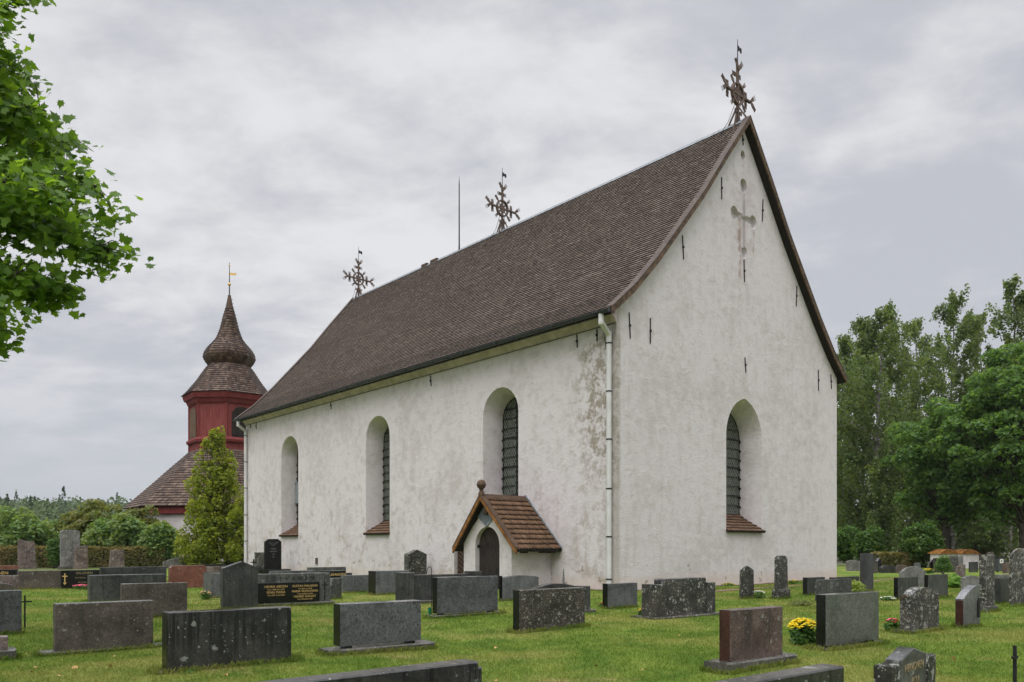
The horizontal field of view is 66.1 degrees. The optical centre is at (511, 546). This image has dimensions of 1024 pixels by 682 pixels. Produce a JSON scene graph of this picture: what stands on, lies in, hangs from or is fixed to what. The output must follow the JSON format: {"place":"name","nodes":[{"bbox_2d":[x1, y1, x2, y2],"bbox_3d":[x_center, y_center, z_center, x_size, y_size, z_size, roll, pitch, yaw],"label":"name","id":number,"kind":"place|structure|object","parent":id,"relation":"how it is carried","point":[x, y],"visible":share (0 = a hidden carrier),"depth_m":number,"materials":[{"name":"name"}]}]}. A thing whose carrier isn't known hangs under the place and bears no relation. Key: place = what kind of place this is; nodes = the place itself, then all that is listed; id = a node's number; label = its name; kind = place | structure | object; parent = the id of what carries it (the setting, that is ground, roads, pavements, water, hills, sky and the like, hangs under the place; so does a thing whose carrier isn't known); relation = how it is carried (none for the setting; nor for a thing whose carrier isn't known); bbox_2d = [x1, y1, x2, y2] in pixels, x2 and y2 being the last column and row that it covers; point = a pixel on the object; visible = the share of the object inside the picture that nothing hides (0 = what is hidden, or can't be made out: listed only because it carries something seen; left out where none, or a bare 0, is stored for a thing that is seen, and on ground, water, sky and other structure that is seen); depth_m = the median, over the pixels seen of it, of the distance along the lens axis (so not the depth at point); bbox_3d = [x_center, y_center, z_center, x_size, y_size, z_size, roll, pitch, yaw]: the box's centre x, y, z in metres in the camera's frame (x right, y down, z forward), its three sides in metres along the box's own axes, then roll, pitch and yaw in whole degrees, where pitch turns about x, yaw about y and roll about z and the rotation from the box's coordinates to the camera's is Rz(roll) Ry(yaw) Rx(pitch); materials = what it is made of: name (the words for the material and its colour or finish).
{"place":"outdoors","nodes":[
{"label":"outdoors","id":0,"kind":"place"},
{"bbox_2d":[0,552,1023,681],"bbox_3d":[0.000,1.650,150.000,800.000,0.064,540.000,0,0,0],"label":"ground","id":1,"kind":"structure","parent":0,"point":[841,569],"depth_m":12.72,"materials":[{"name":"plant"}]},
{"bbox_2d":[0,583,13,589],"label":"gravestone","id":2,"kind":"object","parent":1,"relation":"on","point":[5,586],"visible":0.51,"depth_m":28.03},
{"bbox_2d":[0,635,16,659],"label":"gravestone","id":3,"kind":"object","parent":1,"relation":"on","point":[5,649],"visible":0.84,"depth_m":11.65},
{"bbox_2d":[0,569,17,574],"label":"gravestone","id":4,"kind":"object","parent":1,"relation":"on","point":[9,572],"visible":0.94,"depth_m":32.13,"materials":[{"name":"black stone"}]},
{"bbox_2d":[0,565,17,569],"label":"gravestone","id":5,"kind":"object","parent":1,"relation":"on","point":[3,567],"visible":0.37,"depth_m":37.18,"materials":[{"name":"red stone"}]},
{"bbox_2d":[0,575,18,588],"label":"gravestone","id":6,"kind":"object","parent":1,"relation":"on","point":[11,579],"visible":0.52,"depth_m":28.79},
{"bbox_2d":[0,590,21,633],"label":"gravestone","id":7,"kind":"object","parent":1,"relation":"on","point":[11,610],"visible":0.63,"depth_m":14.73,"materials":[{"name":"stone"}]},
{"bbox_2d":[17,540,36,568],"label":"stone pillar","id":8,"kind":"structure","parent":1,"relation":"on","point":[26,553],"depth_m":57.10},
{"bbox_2d":[0,544,59,567],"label":"hedge","id":9,"kind":"object","parent":1,"relation":"on","point":[8,555],"visible":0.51,"depth_m":60.04,"materials":[{"name":"green plant"}]},
{"bbox_2d":[0,505,61,546],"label":"shrub","id":10,"kind":"object","parent":1,"relation":"on","point":[21,525],"visible":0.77,"depth_m":61.84,"materials":[{"name":"green plant"}]},
{"bbox_2d":[44,538,59,568],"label":"conifer","id":11,"kind":"object","parent":1,"relation":"on","point":[53,551],"visible":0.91,"depth_m":57.79,"materials":[{"name":"green plant"}]},
{"bbox_2d":[17,570,99,588],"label":"gravestone","id":12,"kind":"object","parent":1,"relation":"on","point":[58,579],"visible":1,"depth_m":30.24,"materials":[{"name":"grey stone"}]},
{"bbox_2d":[58,530,79,569],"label":"stone column","id":13,"kind":"structure","parent":1,"relation":"on","point":[69,541],"depth_m":56.45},
{"bbox_2d":[0,0,154,361],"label":"maple tree","id":14,"kind":"object","parent":1,"relation":"on","point":[42,218],"visible":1,"depth_m":11.02,"materials":[{"name":"green plant"}]},
{"bbox_2d":[73,545,87,568],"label":"gravestone","id":15,"kind":"object","parent":1,"relation":"on","point":[80,557],"visible":0.91,"depth_m":56.54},
{"bbox_2d":[50,499,122,545],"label":"shrub","id":16,"kind":"object","parent":1,"relation":"on","point":[82,518],"visible":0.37,"depth_m":64.34,"materials":[{"name":"green plant"}]},
{"bbox_2d":[37,600,161,655],"bbox_3d":[-6.546,1.321,12.632,1.851,0.859,0.370,0,0,-37],"label":"gravestone","id":17,"kind":"object","parent":1,"relation":"on","point":[78,626],"visible":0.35,"depth_m":12.49,"materials":[{"name":"stone"}]},
{"bbox_2d":[80,512,151,551],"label":"shrub","id":18,"kind":"object","parent":1,"relation":"on","point":[121,530],"visible":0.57,"depth_m":61.20,"materials":[{"name":"green plant"}]},
{"bbox_2d":[109,550,123,566],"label":"gravestone","id":19,"kind":"object","parent":1,"relation":"on","point":[116,558],"visible":0.77,"depth_m":57.06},
{"bbox_2d":[87,574,165,601],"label":"gravestone","id":20,"kind":"object","parent":1,"relation":"on","point":[102,587],"visible":0.5,"depth_m":23.41,"materials":[{"name":"stone"}]},
{"bbox_2d":[88,545,165,567],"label":"hedge","id":21,"kind":"object","parent":1,"relation":"on","point":[98,556],"visible":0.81,"depth_m":60.04,"materials":[{"name":"green plant"}]},
{"bbox_2d":[99,566,165,574],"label":"gravestone","id":22,"kind":"object","parent":1,"relation":"on","point":[131,570],"visible":0.41,"depth_m":32.78,"materials":[{"name":"stone"}]},
{"bbox_2d":[124,504,177,533],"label":"shrub","id":23,"kind":"object","parent":1,"relation":"on","point":[145,511],"visible":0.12,"depth_m":65.63,"materials":[{"name":"green plant"}]},
{"bbox_2d":[120,582,186,616],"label":"gravestone","id":24,"kind":"object","parent":1,"relation":"on","point":[169,596],"visible":0.59,"depth_m":18.36,"materials":[{"name":"stone"}]},
{"bbox_2d":[137,520,181,559],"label":"shrub","id":25,"kind":"object","parent":1,"relation":"on","point":[163,535],"visible":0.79,"depth_m":60.34,"materials":[{"name":"green plant"}]},
{"bbox_2d":[168,565,206,587],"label":"gravestone","id":26,"kind":"object","parent":1,"relation":"on","point":[191,575],"visible":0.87,"depth_m":30.53,"materials":[{"name":"red stone"}]},
{"bbox_2d":[163,556,212,567],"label":"gravestone","id":27,"kind":"object","parent":1,"relation":"on","point":[171,562],"visible":0.27,"depth_m":58.92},
{"bbox_2d":[122,263,266,563],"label":"bell tower","id":28,"kind":"structure","parent":1,"relation":"on","point":[226,388],"depth_m":72.81,"materials":[{"name":"paint"}]},
{"bbox_2d":[172,425,243,565],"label":"leafy tree","id":29,"kind":"object","parent":1,"relation":"on","point":[210,527],"visible":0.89,"depth_m":58.10,"materials":[{"name":"green plant"}]},
{"bbox_2d":[203,572,219,597],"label":"gravestone","id":30,"kind":"object","parent":1,"relation":"on","point":[211,582],"visible":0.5,"depth_m":24.71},
{"bbox_2d":[206,566,224,572],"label":"gravestone","id":31,"kind":"object","parent":1,"relation":"on","point":[213,569],"visible":0.27,"depth_m":36.16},
{"bbox_2d":[159,606,293,673],"bbox_3d":[-3.853,1.303,10.719,1.894,0.893,0.359,0,0,-37],"label":"gravestone","id":32,"kind":"object","parent":1,"relation":"on","point":[199,638],"visible":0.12,"depth_m":10.55,"materials":[{"name":"stone"}]},
{"bbox_2d":[224,485,243,562],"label":"leafy tree","id":33,"kind":"object","parent":1,"relation":"on","point":[235,550],"visible":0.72,"depth_m":57.07,"materials":[{"name":"green plant"}]},
{"bbox_2d":[220,561,257,608],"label":"gravestone","id":34,"kind":"object","parent":1,"relation":"on","point":[239,584],"visible":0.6,"depth_m":20.23,"materials":[{"name":"stone"}]},
{"bbox_2d":[254,539,290,573],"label":"memorial stone","id":35,"kind":"object","parent":1,"relation":"on","point":[268,559],"visible":0.86,"depth_m":46.59,"materials":[{"name":"stone"}]},
{"bbox_2d":[269,570,312,573],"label":"gravestone","id":36,"kind":"object","parent":1,"relation":"on","point":[295,571],"visible":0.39,"depth_m":32.62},
{"bbox_2d":[258,573,334,605],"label":"gravestone","id":37,"kind":"object","parent":1,"relation":"on","point":[295,588],"visible":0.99,"depth_m":21.67,"materials":[{"name":"grey stone"}]},
{"bbox_2d":[307,567,345,572],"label":"gravestone","id":38,"kind":"object","parent":1,"relation":"on","point":[316,569],"visible":0.39,"depth_m":37.51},
{"bbox_2d":[320,570,345,577],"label":"gravestone","id":39,"kind":"object","parent":1,"relation":"on","point":[336,574],"visible":0.12,"depth_m":30.36,"materials":[{"name":"black stone"}]},
{"bbox_2d":[330,578,341,598],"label":"gravestone","id":40,"kind":"object","parent":1,"relation":"on","point":[335,587],"visible":0.69,"depth_m":24.85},
{"bbox_2d":[341,575,367,592],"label":"gravestone","id":41,"kind":"object","parent":1,"relation":"on","point":[350,583],"visible":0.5,"depth_m":27.88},
{"bbox_2d":[258,659,481,681],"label":"gravestone","id":42,"kind":"object","parent":1,"relation":"on","point":[463,670],"visible":1,"depth_m":5.15,"materials":[{"name":"stone"}]},
{"bbox_2d":[318,600,434,655],"bbox_3d":[-2.101,1.312,12.385,1.848,0.876,0.421,0,0,-37],"label":"gravestone","id":43,"kind":"object","parent":1,"relation":"on","point":[362,626],"visible":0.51,"depth_m":12.23,"materials":[{"name":"stone"}]},
{"bbox_2d":[368,570,408,594],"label":"gravestone","id":44,"kind":"object","parent":1,"relation":"on","point":[381,581],"visible":0.56,"depth_m":26.51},
{"bbox_2d":[404,549,426,574],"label":"gravestone","id":45,"kind":"object","parent":1,"relation":"on","point":[415,562],"visible":0.67,"depth_m":36.42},
{"bbox_2d":[395,571,481,603],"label":"gravestone","id":46,"kind":"object","parent":1,"relation":"on","point":[410,586],"visible":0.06,"depth_m":22.26,"materials":[{"name":"stone"}]},
{"bbox_2d":[425,575,503,618],"bbox_3d":[-1.097,1.234,18.727,2.086,1.033,0.350,0,0,-37],"label":"gravestone","id":47,"kind":"object","parent":1,"relation":"on","point":[455,595],"visible":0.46,"depth_m":18.57,"materials":[{"name":"stone"}]},
{"bbox_2d":[499,575,538,600],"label":"gravestone","id":48,"kind":"object","parent":1,"relation":"on","point":[508,585],"visible":0.52,"depth_m":23.63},
{"bbox_2d":[232,39,846,589],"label":"church","id":49,"kind":"structure","parent":1,"relation":"on","point":[638,375],"depth_m":34.96,"materials":[{"name":"paint"}]},
{"bbox_2d":[278,453,297,536],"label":"window","id":50,"kind":"structure","parent":49,"relation":"in","point":[293,531],"depth_m":49.13,"materials":[{"name":"black glass"}]},
{"bbox_2d":[363,426,389,534],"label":"window","id":51,"kind":"structure","parent":49,"relation":"in","point":[383,528],"depth_m":41.76,"materials":[{"name":"black glass"}]},
{"bbox_2d":[457,551,463,573],"bbox_3d":[-2.041,0.600,35.447,0.170,2.321,1.350,0,0,-42],"label":"side door","id":52,"kind":"structure","parent":49,"relation":"in","point":[460,554],"depth_m":35.74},
{"bbox_2d":[502,397,517,495],"bbox_3d":[0.199,-3.740,34.052,0.105,5.481,1.882,0,0,-42],"label":"window","id":53,"kind":"structure","parent":49,"relation":"in","point":[510,416],"depth_m":34.40,"materials":[{"name":"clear glass"}]},
{"bbox_2d":[726,414,765,532],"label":"window","id":54,"kind":"structure","parent":49,"relation":"in","point":[735,522],"depth_m":35.22,"materials":[{"name":"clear glass"}]},
{"bbox_2d":[509,587,584,633],"bbox_3d":[0.752,1.294,15.592,1.846,0.911,0.320,0,0,-37],"label":"gravestone","id":55,"kind":"object","parent":1,"relation":"on","point":[544,607],"visible":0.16,"depth_m":15.44,"materials":[{"name":"stone"}]},
{"bbox_2d":[529,583,595,612],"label":"gravestone","id":56,"kind":"object","parent":1,"relation":"on","point":[587,594],"visible":0.1,"depth_m":19.52,"materials":[{"name":"stone"}]},
{"bbox_2d":[603,582,636,608],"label":"gravestone","id":57,"kind":"object","parent":1,"relation":"on","point":[619,594],"visible":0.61,"depth_m":21.21,"materials":[{"name":"stone"}]},
{"bbox_2d":[631,577,718,619],"bbox_3d":[3.921,1.246,18.576,2.430,1.008,0.766,0,0,-37],"label":"gravestone","id":58,"kind":"object","parent":1,"relation":"on","point":[671,598],"visible":0.82,"depth_m":18.22,"materials":[{"name":"stone"}]},
{"bbox_2d":[739,566,753,598],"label":"gravestone","id":59,"kind":"object","parent":1,"relation":"on","point":[746,584],"visible":0.85,"depth_m":24.59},
{"bbox_2d":[704,606,796,674],"bbox_3d":[3.269,1.295,10.725,1.560,0.910,0.398,0,0,-37],"label":"gravestone","id":60,"kind":"object","parent":1,"relation":"on","point":[751,636],"visible":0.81,"depth_m":10.54,"materials":[{"name":"red stone"}]},
{"bbox_2d":[714,663,843,681],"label":"gravestone","id":61,"kind":"object","parent":1,"relation":"on","point":[822,672],"visible":1,"depth_m":5.00,"materials":[{"name":"stone"}]},
{"bbox_2d":[772,555,789,598],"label":"gravestone","id":62,"kind":"object","parent":1,"relation":"on","point":[780,589],"visible":0.89,"depth_m":24.69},
{"bbox_2d":[786,598,815,605],"bbox_3d":[8.073,1.569,21.924,0.859,0.232,0.832,0,0,0],"label":"weed tuft","id":63,"kind":"object","parent":1,"relation":"on","point":[799,602],"visible":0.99,"depth_m":21.79,"materials":[{"name":"green plant"}]},
{"bbox_2d":[787,618,815,644],"bbox_3d":[4.870,1.440,13.150,0.517,0.484,0.513,0,0,0],"label":"flower plant","id":64,"kind":"object","parent":1,"relation":"on","point":[802,632],"visible":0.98,"depth_m":13.02,"materials":[{"name":"green plant"}]},
{"bbox_2d":[803,577,824,595],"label":"gravestone","id":65,"kind":"object","parent":1,"relation":"on","point":[808,584],"visible":0.55,"depth_m":26.03,"materials":[{"name":"stone"}]},
{"bbox_2d":[815,578,851,599],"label":"gravestone","id":66,"kind":"object","parent":1,"relation":"on","point":[826,586],"visible":0.61,"depth_m":23.81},
{"bbox_2d":[810,591,886,650],"bbox_3d":[5.521,1.257,12.914,1.892,0.987,0.329,0,0,-37],"label":"gravestone","id":67,"kind":"object","parent":1,"relation":"on","point":[849,618],"visible":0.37,"depth_m":12.73,"materials":[{"name":"stone"}]},
{"bbox_2d":[837,525,860,562],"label":"shrub","id":68,"kind":"object","parent":1,"relation":"on","point":[845,539],"visible":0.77,"depth_m":65.27,"materials":[{"name":"green plant"}]},
{"bbox_2d":[846,560,859,570],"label":"gravestone","id":69,"kind":"object","parent":1,"relation":"on","point":[852,565],"visible":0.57,"depth_m":52.20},
{"bbox_2d":[852,579,866,591],"bbox_3d":[12.157,1.416,27.937,0.765,0.563,0.826,0,0,0],"label":"fern plant","id":70,"kind":"object","parent":1,"relation":"on","point":[855,585],"visible":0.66,"depth_m":27.74,"materials":[{"name":"green plant"}]},
{"bbox_2d":[837,331,892,559],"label":"birch tree","id":71,"kind":"object","parent":1,"relation":"on","point":[844,351],"visible":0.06,"depth_m":91.13,"materials":[{"name":"green plant"}]},
{"bbox_2d":[860,553,873,590],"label":"stone pillar","id":72,"kind":"structure","parent":1,"relation":"on","point":[866,567],"depth_m":29.36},
{"bbox_2d":[849,524,886,559],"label":"shrub","id":73,"kind":"object","parent":1,"relation":"on","point":[869,539],"visible":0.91,"depth_m":63.51,"materials":[{"name":"green plant"}]},
{"bbox_2d":[835,320,909,560],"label":"birch tree","id":74,"kind":"object","parent":1,"relation":"on","point":[843,339],"visible":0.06,"depth_m":90.06,"materials":[{"name":"green plant"}]},
{"bbox_2d":[879,565,895,572],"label":"gravestone","id":75,"kind":"object","parent":1,"relation":"on","point":[887,568],"visible":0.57,"depth_m":48.43,"materials":[{"name":"stone"}]},
{"bbox_2d":[882,618,899,630],"bbox_3d":[7.431,1.541,15.327,0.381,0.286,0.388,0,0,0],"label":"flower plant","id":76,"kind":"object","parent":1,"relation":"on","point":[890,623],"visible":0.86,"depth_m":15.28,"materials":[{"name":"green plant"}]},
{"bbox_2d":[837,298,953,560],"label":"birch tree","id":77,"kind":"object","parent":1,"relation":"on","point":[859,397],"visible":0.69,"depth_m":78.60,"materials":[{"name":"green plant"}]},
{"bbox_2d":[871,551,927,567],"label":"hedge","id":78,"kind":"object","parent":1,"relation":"on","point":[896,558],"visible":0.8,"depth_m":60.03,"materials":[{"name":"green plant"}]},
{"bbox_2d":[868,325,930,551],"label":"birch tree","id":79,"kind":"object","parent":1,"relation":"on","point":[900,398],"visible":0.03,"depth_m":93.76,"materials":[{"name":"green plant"}]},
{"bbox_2d":[873,646,935,681],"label":"gravestone","id":80,"kind":"object","parent":1,"relation":"on","point":[904,664],"visible":1,"depth_m":7.39,"materials":[{"name":"grey stone"}]},
{"bbox_2d":[894,577,917,599],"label":"gravestone","id":81,"kind":"object","parent":1,"relation":"on","point":[902,585],"visible":0.55,"depth_m":24.18,"materials":[{"name":"stone"}]},
{"bbox_2d":[858,317,963,552],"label":"birch tree","id":82,"kind":"object","parent":1,"relation":"on","point":[918,324],"visible":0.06,"depth_m":91.32,"materials":[{"name":"green plant"}]},
{"bbox_2d":[899,566,925,585],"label":"gravestone","id":83,"kind":"object","parent":1,"relation":"on","point":[915,571],"visible":0.41,"depth_m":31.90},
{"bbox_2d":[893,587,943,633],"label":"gravestone","id":84,"kind":"object","parent":1,"relation":"on","point":[919,608],"visible":0.91,"depth_m":15.05,"materials":[{"name":"stone"}]},
{"bbox_2d":[898,519,945,567],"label":"shrub","id":85,"kind":"object","parent":1,"relation":"on","point":[920,543],"visible":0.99,"depth_m":59.53,"materials":[{"name":"green plant"}]},
{"bbox_2d":[924,574,947,596],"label":"gravestone","id":86,"kind":"object","parent":1,"relation":"on","point":[937,583],"visible":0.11,"depth_m":25.31,"materials":[{"name":"stone"}]},
{"bbox_2d":[880,396,1001,548],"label":"maple tree","id":87,"kind":"object","parent":1,"relation":"on","point":[930,462],"visible":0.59,"depth_m":65.14,"materials":[{"name":"green plant"}]},
{"bbox_2d":[933,555,952,573],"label":"clipped bush","id":88,"kind":"object","parent":1,"relation":"on","point":[943,563],"visible":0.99,"depth_m":45.85,"materials":[{"name":"green plant"}]},
{"bbox_2d":[933,558,955,572],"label":"gravestone","id":89,"kind":"object","parent":1,"relation":"on","point":[953,562],"visible":0.23,"depth_m":50.05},
{"bbox_2d":[886,283,1012,549],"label":"birch tree","id":90,"kind":"object","parent":1,"relation":"on","point":[969,326],"visible":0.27,"depth_m":84.71,"materials":[{"name":"green plant"}]},
{"bbox_2d":[927,549,980,567],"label":"boundary wall","id":91,"kind":"structure","parent":1,"relation":"on","point":[970,555],"depth_m":59.15,"materials":[{"name":"paint"}]},
{"bbox_2d":[948,573,961,587],"bbox_3d":[17.616,1.380,31.402,0.872,0.629,0.912,0,0,0],"label":"hosta plant","id":92,"kind":"object","parent":1,"relation":"on","point":[954,580],"visible":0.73,"depth_m":31.14,"materials":[{"name":"green plant"}]},
{"bbox_2d":[956,564,965,576],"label":"gravestone","id":93,"kind":"object","parent":1,"relation":"on","point":[961,570],"visible":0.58,"depth_m":40.01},
{"bbox_2d":[955,584,980,627],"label":"gravestone","id":94,"kind":"object","parent":1,"relation":"on","point":[967,606],"visible":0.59,"depth_m":15.89,"materials":[{"name":"stone"}]},
{"bbox_2d":[961,576,978,589],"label":"gravestone","id":95,"kind":"object","parent":1,"relation":"on","point":[967,580],"visible":0.48,"depth_m":27.09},
{"bbox_2d":[969,562,977,571],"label":"gravestone","id":96,"kind":"object","parent":1,"relation":"on","point":[973,566],"visible":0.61,"depth_m":49.22,"materials":[{"name":"stone"}]},
{"bbox_2d":[929,341,1023,547],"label":"maple tree","id":97,"kind":"object","parent":1,"relation":"on","point":[993,457],"visible":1,"depth_m":59.83,"materials":[{"name":"green plant"}]},
{"bbox_2d":[953,309,1005,555],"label":"birch tree","id":98,"kind":"object","parent":1,"relation":"on","point":[984,318],"visible":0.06,"depth_m":91.23,"materials":[{"name":"green plant"}]},
{"bbox_2d":[955,523,1017,559],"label":"birch tree","id":99,"kind":"object","parent":1,"relation":"on","point":[984,551],"visible":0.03,"depth_m":92.15,"materials":[{"name":"green plant"}]},
{"bbox_2d":[979,554,997,612],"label":"stone pillar","id":100,"kind":"structure","parent":1,"relation":"on","point":[987,577],"depth_m":19.68,"materials":[{"name":"stone"}]},
{"bbox_2d":[955,273,1023,556],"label":"birch tree","id":101,"kind":"object","parent":1,"relation":"on","point":[1017,307],"visible":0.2,"depth_m":83.34,"materials":[{"name":"green plant"}]},
{"bbox_2d":[994,577,1008,603],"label":"gravestone","id":102,"kind":"object","parent":1,"relation":"on","point":[1001,585],"visible":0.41,"depth_m":22.43,"materials":[{"name":"stone"}]},
{"bbox_2d":[1004,548,1023,605],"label":"gravestone","id":103,"kind":"object","parent":1,"relation":"on","point":[1016,577],"visible":0.8,"depth_m":21.34,"materials":[{"name":"stone"}]},
{"bbox_2d":[1011,645,1018,681],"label":"grave cross","id":104,"kind":"object","parent":1,"relation":"on","point":[1015,657],"visible":1,"depth_m":8.50,"materials":[{"name":"metal"}]},
{"bbox_2d":[0,0,1023,543],"label":"sky","id":105,"kind":"structure","parent":0,"point":[275,141],"materials":[{"name":"grey"}]},
{"bbox_2d":[995,557,1005,571],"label":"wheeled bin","id":106,"kind":"object","parent":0,"point":[999,561],"visible":0.62,"depth_m":49.83,"materials":[{"name":"plastic"}]},
{"bbox_3d":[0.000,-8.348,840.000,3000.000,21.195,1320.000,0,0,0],"label":"hills","id":107,"kind":"structure","parent":0,"visible":0},
{"bbox_2d":[0,486,1007,543],"bbox_3d":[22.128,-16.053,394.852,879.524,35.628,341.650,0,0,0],"label":"wood","id":108,"kind":"object","parent":107,"relation":"on","point":[44,509],"visible":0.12,"depth_m":363.91,"materials":[{"name":"green plant"}]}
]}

